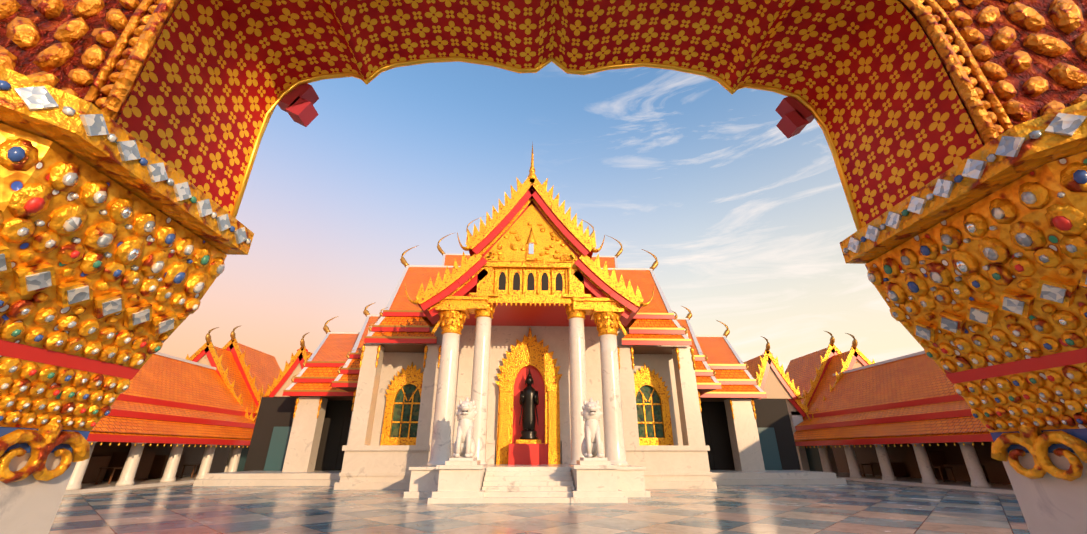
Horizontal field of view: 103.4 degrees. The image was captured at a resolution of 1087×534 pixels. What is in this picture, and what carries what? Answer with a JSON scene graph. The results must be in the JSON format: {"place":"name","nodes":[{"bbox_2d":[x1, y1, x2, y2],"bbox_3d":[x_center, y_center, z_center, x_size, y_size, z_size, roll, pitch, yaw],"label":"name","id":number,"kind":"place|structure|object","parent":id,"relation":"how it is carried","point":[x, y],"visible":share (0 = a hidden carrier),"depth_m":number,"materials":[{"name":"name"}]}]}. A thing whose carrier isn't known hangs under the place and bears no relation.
{"place":"outdoors","nodes":[
{"label":"outdoors","id":0,"kind":"place"},
{"bbox_2d":[193,326,846,489],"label":"temple walls","id":1,"kind":"structure","parent":0,"point":[336,444],"depth_m":22.86,"materials":[{"name":"white stone"}]},
{"bbox_2d":[282,216,766,397],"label":"ubosot transept roofs","id":2,"kind":"structure","parent":1,"relation":"on","point":[332,363],"depth_m":26.41,"materials":[{"name":"orange tile"}]},
{"bbox_2d":[293,345,755,444],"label":"windows","id":3,"kind":"structure","parent":1,"relation":"in","point":[401,412],"depth_m":22.90,"materials":[{"name":"gold metal"}]},
{"bbox_2d":[49,480,1029,533],"bbox_3d":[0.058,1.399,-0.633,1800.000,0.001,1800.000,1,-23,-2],"label":"ground","id":4,"kind":"structure","parent":0,"point":[856,507],"depth_m":11.99,"materials":[{"name":"stone"}]},
{"bbox_2d":[0,453,76,533],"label":"gate pilaster","id":5,"kind":"object","parent":4,"relation":"on","point":[29,504],"visible":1,"depth_m":0.95,"materials":[{"name":"stone"}]},
{"bbox_2d":[0,65,253,483],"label":"gate capital","id":6,"kind":"object","parent":5,"relation":"attached to","point":[118,244],"visible":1,"depth_m":0.93,"materials":[{"name":"gold metal"}]},
{"bbox_2d":[64,352,255,494],"bbox_3d":[-23.002,4.370,15.198,9.800,7.120,45.000,1,-23,-2],"label":"cloister gallery","id":7,"kind":"object","parent":4,"relation":"on","point":[146,431],"visible":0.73,"depth_m":23.71,"materials":[{"name":"tile"}]},
{"bbox_2d":[186,325,312,471],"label":"corner pavilion","id":8,"kind":"structure","parent":4,"relation":"on","point":[252,376],"depth_m":32.22,"materials":[{"name":"tile"}]},
{"bbox_2d":[403,316,650,503],"bbox_3d":[-0.632,5.479,19.245,9.200,8.300,7.450,1,-23,-2],"label":"portico","id":9,"kind":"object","parent":4,"relation":"on","point":[471,361],"visible":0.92,"depth_m":18.25,"materials":[{"name":"white stone"}]},
{"bbox_2d":[449,397,477,460],"bbox_3d":[-2.900,6.031,16.063,0.840,2.220,1.349,1,-23,-2],"label":"lion","id":10,"kind":"object","parent":9,"relation":"on","point":[464,447],"visible":1,"depth_m":15.67},
{"bbox_2d":[495,327,561,464],"bbox_3d":[-0.745,6.159,21.672,3.520,6.920,1.250,1,-23,-2],"label":"shrine niche","id":11,"kind":"object","parent":9,"relation":"on","point":[531,353],"visible":1,"depth_m":21.71,"materials":[{"name":"gold metal"}]},
{"bbox_2d":[519,368,538,439],"bbox_3d":[-0.719,6.767,21.415,0.960,3.460,0.718,1,-23,-2],"label":"standing buddha","id":12,"kind":"object","parent":11,"relation":"on","point":[529,398],"visible":0.98,"depth_m":21.17,"materials":[{"name":"black metal"}]},
{"bbox_2d":[405,142,653,336],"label":"gable","id":13,"kind":"structure","parent":9,"relation":"on","point":[530,247],"depth_m":20.65,"materials":[{"name":"gold metal"}]},
{"bbox_2d":[580,398,606,460],"bbox_3d":[1.817,6.096,16.213,0.840,2.220,1.349,1,-23,-2],"label":"lion","id":14,"kind":"object","parent":9,"relation":"on","point":[592,447],"visible":1,"depth_m":15.82},
{"bbox_2d":[744,331,874,474],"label":"corner pavilion","id":15,"kind":"structure","parent":4,"relation":"on","point":[800,384],"depth_m":33.25,"materials":[{"name":"tile"}]},
{"bbox_2d":[793,351,1014,493],"bbox_3d":[23.071,5.006,16.667,9.800,7.120,45.000,1,-23,-2],"label":"cloister gallery","id":16,"kind":"object","parent":4,"relation":"on","point":[914,419],"visible":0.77,"depth_m":24.44,"materials":[{"name":"tile"}]},
{"bbox_2d":[1002,453,1086,533],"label":"gate pilaster","id":17,"kind":"object","parent":4,"relation":"on","point":[1049,503],"visible":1,"depth_m":1.02,"materials":[{"name":"stone"}]},
{"bbox_2d":[840,100,1086,480],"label":"gate capital","id":18,"kind":"object","parent":17,"relation":"on","point":[975,262],"visible":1,"depth_m":1.00,"materials":[{"name":"gold metal"}]},
{"bbox_2d":[0,0,1086,230],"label":"gate arch","id":19,"kind":"structure","parent":18,"relation":"on","point":[900,100],"depth_m":1.28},
{"bbox_2d":[278,83,813,138],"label":"gate hinge blocks","id":20,"kind":"structure","parent":19,"relation":"attached to","point":[299,101],"depth_m":1.55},
{"bbox_2d":[158,62,923,372],"label":"sky","id":21,"kind":"structure","parent":0,"point":[745,223],"materials":[{"name":"blue"}]}
]}

